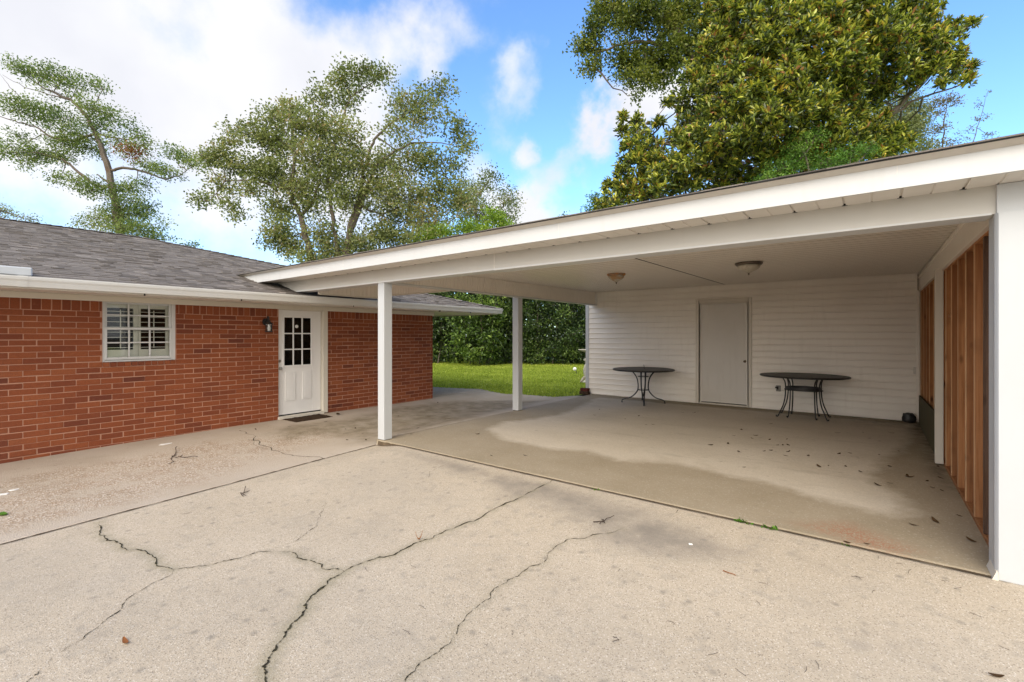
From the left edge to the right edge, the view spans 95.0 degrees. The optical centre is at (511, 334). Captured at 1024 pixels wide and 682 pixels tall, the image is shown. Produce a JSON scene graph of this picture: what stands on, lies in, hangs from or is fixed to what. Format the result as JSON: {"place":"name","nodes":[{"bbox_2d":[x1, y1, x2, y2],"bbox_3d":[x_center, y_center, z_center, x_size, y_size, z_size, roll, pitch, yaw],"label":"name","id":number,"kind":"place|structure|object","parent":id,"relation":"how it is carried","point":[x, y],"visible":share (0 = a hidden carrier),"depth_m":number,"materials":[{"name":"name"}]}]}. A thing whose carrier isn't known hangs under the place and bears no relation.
{"place":"outdoors","nodes":[
{"label":"outdoors","id":0,"kind":"place"},
{"bbox_2d":[0,390,580,544],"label":"side path","id":1,"kind":"structure","parent":0,"point":[57,491],"depth_m":5.79,"materials":[{"name":"concrete"}]},
{"bbox_2d":[168,447,197,463],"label":"twig","id":2,"kind":"object","parent":1,"relation":"on","point":[179,456],"visible":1,"depth_m":5.88,"materials":[{"name":"wood"}]},
{"bbox_2d":[283,414,332,421],"bbox_3d":[-3.754,1.524,8.632,0.440,0.029,0.756,0,0,38],"label":"door mat","id":3,"kind":"object","parent":1,"relation":"on","point":[307,417],"depth_m":8.59,"materials":[{"name":"brown fabric"}]},
{"bbox_2d":[239,400,507,456],"bbox_3d":[-1.732,1.531,8.829,2.703,0.030,5.908,0,0,38],"label":"side path crack","id":4,"kind":"object","parent":1,"relation":"on","point":[276,450],"visible":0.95,"depth_m":6.49,"materials":[{"name":"concrete"}]},
{"bbox_2d":[432,387,482,396],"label":"back path","id":5,"kind":"structure","parent":0,"point":[440,391],"depth_m":12.92,"materials":[{"name":"concrete"}]},
{"bbox_2d":[433,344,584,396],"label":"lawn","id":6,"kind":"structure","parent":0,"point":[509,379],"depth_m":14.72,"materials":[{"name":"green plant"}]},
{"bbox_2d":[179,240,203,248],"bbox_3d":[-23.368,-2.700,34.063,1.636,8.500,1.840,0,0,38],"label":"background tree","id":7,"kind":"object","parent":6,"relation":"on","point":[195,244],"visible":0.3,"depth_m":33.95,"materials":[{"name":"green plant"}]},
{"bbox_2d":[182,51,484,264],"bbox_3d":[-10.728,-7.561,28.666,18.218,18.222,7.174,0,0,-3],"label":"broadleaf tree","id":8,"kind":"object","parent":6,"relation":"on","point":[344,197],"visible":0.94,"depth_m":27.54,"materials":[{"name":"green plant"}]},
{"bbox_2d":[428,291,463,362],"bbox_3d":[-4.737,-0.918,25.731,4.698,6.000,4.764,0,0,3],"label":"evergreen shrub","id":9,"kind":"object","parent":6,"relation":"on","point":[443,329],"visible":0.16,"depth_m":25.24,"materials":[{"name":"green plant"}]},
{"bbox_2d":[410,203,513,357],"bbox_3d":[-2.710,-2.943,27.024,6.460,8.987,3.400,0,0,9],"label":"lime shrub","id":10,"kind":"object","parent":6,"relation":"on","point":[499,219],"visible":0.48,"depth_m":26.36,"materials":[{"name":"green plant"}]},
{"bbox_2d":[444,291,511,365],"bbox_3d":[-1.719,-0.136,24.151,3.634,4.684,4.484,0,0,-10],"label":"leafy shrub","id":11,"kind":"object","parent":6,"relation":"on","point":[473,350],"visible":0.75,"depth_m":23.30,"materials":[{"name":"green plant"}]},
{"bbox_2d":[445,160,525,235],"bbox_3d":[-2.277,-5.842,36.314,6.652,14.785,4.474,0,0,-15],"label":"background tree","id":12,"kind":"object","parent":6,"relation":"on","point":[508,202],"visible":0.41,"depth_m":35.86,"materials":[{"name":"green plant"}]},
{"bbox_2d":[432,291,585,360],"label":"undergrowth","id":13,"kind":"object","parent":6,"relation":"on","point":[548,315],"visible":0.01,"depth_m":28.12,"materials":[{"name":"green plant"}]},
{"bbox_2d":[478,294,542,363],"bbox_3d":[-0.173,-1.156,25.848,3.892,6.068,5.050,0,0,5],"label":"evergreen shrub","id":14,"kind":"object","parent":6,"relation":"on","point":[507,327],"visible":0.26,"depth_m":24.73,"materials":[{"name":"green plant"}]},
{"bbox_2d":[522,299,585,364],"bbox_3d":[1.964,-0.797,24.907,4.282,5.677,5.056,0,0,-13],"label":"evergreen shrub","id":15,"kind":"object","parent":6,"relation":"on","point":[553,346],"visible":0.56,"depth_m":24.21,"materials":[{"name":"green plant"}]},
{"bbox_2d":[558,304,585,364],"bbox_3d":[5.124,-0.857,24.881,6.116,5.698,4.897,0,0,-5],"label":"evergreen shrub","id":16,"kind":"object","parent":6,"relation":"on","point":[578,328],"visible":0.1,"depth_m":23.90,"materials":[{"name":"green plant"}]},
{"bbox_2d":[578,349,585,382],"bbox_3d":[2.472,1.022,15.100,0.670,1.105,0.670,0,0,38],"label":"bird bath","id":17,"kind":"object","parent":6,"relation":"on","point":[584,368],"visible":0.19,"depth_m":15.04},
{"bbox_2d":[561,190,609,215],"bbox_3d":[2.881,-1.839,17.017,2.410,6.778,1.582,0,0,20],"label":"leafy bush","id":18,"kind":"object","parent":6,"relation":"on","point":[596,194],"visible":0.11,"depth_m":16.94,"materials":[{"name":"green plant"}]},
{"bbox_2d":[562,0,734,180],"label":"oak tree","id":19,"kind":"object","parent":6,"relation":"on","point":[673,19],"visible":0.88,"depth_m":21.70,"materials":[{"name":"green plant"}]},
{"bbox_2d":[590,0,988,209],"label":"magnolia tree","id":20,"kind":"object","parent":6,"relation":"on","point":[795,66],"visible":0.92,"depth_m":13.64,"materials":[{"name":"green plant"}]},
{"bbox_2d":[869,84,950,153],"bbox_3d":[28.544,-8.289,34.065,7.385,19.678,3.479,0,0,-11],"label":"background tree","id":21,"kind":"object","parent":6,"relation":"on","point":[917,120],"visible":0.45,"depth_m":33.58,"materials":[{"name":"green plant"}]},
{"bbox_2d":[922,90,967,148],"bbox_3d":[23.882,-5.951,25.894,2.044,15.003,2.099,0,0,38],"label":"sapling","id":22,"kind":"object","parent":6,"relation":"on","point":[948,98],"visible":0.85,"depth_m":25.85,"materials":[{"name":"green plant"}]},
{"bbox_2d":[953,90,999,143],"bbox_3d":[23.776,-5.510,24.033,2.545,14.120,0.898,0,0,-5],"label":"sapling","id":23,"kind":"object","parent":6,"relation":"on","point":[979,119],"visible":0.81,"depth_m":23.99,"materials":[{"name":"green plant"}]},
{"bbox_2d":[0,445,1023,681],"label":"driveway","id":24,"kind":"structure","parent":0,"point":[635,584],"depth_m":2.77,"materials":[{"name":"concrete"}]},
{"bbox_2d":[122,636,128,642],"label":"fallen leaf","id":25,"kind":"object","parent":24,"relation":"on","point":[124,639],"visible":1,"depth_m":2.37,"materials":[{"name":"orange plant"}]},
{"bbox_2d":[30,465,677,681],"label":"driveway crack","id":26,"kind":"object","parent":24,"relation":"on","point":[276,646],"visible":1,"depth_m":3.07,"materials":[{"name":"concrete"}]},
{"bbox_2d":[2,441,991,576],"bbox_3d":[-0.457,1.513,4.745,6.991,0.067,3.582,0,0,2],"label":"slab joint","id":27,"kind":"object","parent":24,"relation":"on","point":[380,443],"visible":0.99,"depth_m":4.04,"materials":[{"name":"concrete"}]},
{"bbox_2d":[734,517,753,524],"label":"weed","id":28,"kind":"object","parent":27,"relation":"on","point":[739,520],"visible":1,"depth_m":3.71,"materials":[{"name":"green plant"}]},
{"bbox_2d":[761,524,777,529],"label":"weed","id":29,"kind":"object","parent":27,"relation":"on","point":[775,527],"visible":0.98,"depth_m":3.58,"materials":[{"name":"green plant"}]},
{"bbox_2d":[988,672,1004,676],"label":"fallen leaf","id":30,"kind":"object","parent":24,"relation":"on","point":[997,675],"visible":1,"depth_m":2.09,"materials":[{"name":"brown plant"}]},
{"bbox_2d":[0,0,1023,332],"label":"sky","id":31,"kind":"structure","parent":0,"point":[184,66],"materials":[{"name":"blue"}]},
{"bbox_2d":[376,394,990,576],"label":"carport slab","id":32,"kind":"structure","parent":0,"point":[670,456],"depth_m":5.43,"materials":[{"name":"concrete"}]},
{"bbox_2d":[579,391,589,394],"bbox_3d":[1.805,1.440,11.650,0.235,0.077,0.130,0,0,38],"label":"brick","id":33,"kind":"object","parent":32,"relation":"on","point":[585,392],"visible":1,"depth_m":11.59,"materials":[{"name":"red brick"}]},
{"bbox_2d":[580,388,589,390],"bbox_3d":[1.815,1.365,11.668,0.200,0.073,0.130,0,0,38],"label":"brick","id":34,"kind":"object","parent":33,"relation":"on","point":[584,389],"visible":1,"depth_m":11.62,"materials":[{"name":"red brick"}]},
{"bbox_2d":[237,133,1023,585],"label":"carport","id":35,"kind":"object","parent":32,"relation":"on","point":[931,215],"visible":1,"depth_m":4.09,"materials":[{"name":"white paint"}]},
{"bbox_2d":[607,273,625,283],"bbox_3d":[1.731,-0.924,7.777,0.306,0.172,0.306,0,0,38],"label":"ceiling light","id":36,"kind":"object","parent":35,"relation":"attached to","point":[615,277],"visible":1,"depth_m":7.69,"materials":[{"name":"beige glass"}]},
{"bbox_2d":[735,261,762,274],"bbox_3d":[3.304,-0.915,6.542,0.357,0.172,0.357,0,0,38],"label":"ceiling light","id":37,"kind":"object","parent":35,"relation":"attached to","point":[748,267],"visible":1,"depth_m":6.44,"materials":[{"name":"beige glass"}]},
{"bbox_2d":[613,367,674,405],"bbox_3d":[2.850,1.062,10.184,1.304,0.834,1.304,0,0,38],"label":"patio table","id":38,"kind":"object","parent":32,"relation":"on","point":[645,370],"visible":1,"depth_m":10.07,"materials":[{"name":"black metal"}]},
{"bbox_2d":[586,272,919,421],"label":"wall","id":39,"kind":"structure","parent":32,"relation":"on","point":[726,345],"depth_m":9.32,"materials":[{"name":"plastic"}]},
{"bbox_2d":[701,303,746,404],"bbox_3d":[4.433,0.390,9.841,0.914,2.088,0.106,0,0,38],"label":"door","id":40,"kind":"structure","parent":39,"relation":"in","point":[723,326],"depth_m":9.84,"materials":[{"name":"paint"}]},
{"bbox_2d":[760,372,850,420],"bbox_3d":[5.231,1.103,8.416,1.398,0.755,1.174,0,0,38],"label":"patio table","id":41,"kind":"object","parent":32,"relation":"on","point":[804,376],"visible":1,"depth_m":8.38,"materials":[{"name":"black metal"}]},
{"bbox_2d":[919,395,933,451],"bbox_3d":[5.876,1.211,6.626,0.025,0.522,2.770,0,0,38],"label":"plywood board","id":42,"kind":"object","parent":32,"relation":"on","point":[926,416],"visible":0.64,"depth_m":6.51,"materials":[{"name":"grey wood"}]},
{"bbox_2d":[920,230,988,546],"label":"stud wall","id":43,"kind":"structure","parent":32,"relation":"on","point":[966,369],"depth_m":4.05,"materials":[{"name":"brown wood"}]},
{"bbox_2d":[902,413,916,422],"bbox_3d":[6.703,1.396,7.914,0.191,0.163,0.159,0,0,38],"label":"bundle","id":44,"kind":"object","parent":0,"point":[909,417],"visible":1,"depth_m":7.87,"materials":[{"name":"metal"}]},
{"label":"ground","id":45,"kind":"structure","parent":0,"visible":0},
{"bbox_2d":[0,203,46,223],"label":"background tree","id":46,"kind":"object","parent":45,"relation":"on","point":[6,210],"visible":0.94,"depth_m":42.05,"materials":[{"name":"green plant"}]},
{"bbox_2d":[0,51,213,242],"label":"pine like tree","id":47,"kind":"object","parent":45,"relation":"on","point":[119,216],"visible":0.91,"depth_m":31.76,"materials":[{"name":"green plant"}]},
{"bbox_2d":[0,218,502,463],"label":"brick house","id":48,"kind":"structure","parent":45,"relation":"on","point":[108,338],"depth_m":7.38,"materials":[{"name":"brick"}]},
{"bbox_2d":[102,301,174,361],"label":"window","id":49,"kind":"structure","parent":48,"relation":"in","point":[130,331],"depth_m":7.08,"materials":[{"name":"white paint"}]},
{"bbox_2d":[262,316,272,331],"bbox_3d":[-4.276,-0.190,8.216,0.190,0.287,0.132,0,0,38],"label":"wall lantern","id":50,"kind":"object","parent":48,"relation":"attached to","point":[266,322],"depth_m":8.19,"materials":[{"name":"metal"}]},
{"bbox_2d":[279,310,320,415],"bbox_3d":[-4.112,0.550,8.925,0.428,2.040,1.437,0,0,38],"label":"door","id":51,"kind":"structure","parent":48,"relation":"in","point":[299,331],"depth_m":8.95,"materials":[{"name":"paint"}]},
{"bbox_2d":[748,123,886,181],"bbox_3d":[8.602,-2.349,13.029,3.832,7.799,2.018,0,0,-7],"label":"vine shrub","id":52,"kind":"object","parent":45,"relation":"on","point":[847,154],"visible":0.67,"depth_m":13.18,"materials":[{"name":"green plant"}]}
]}

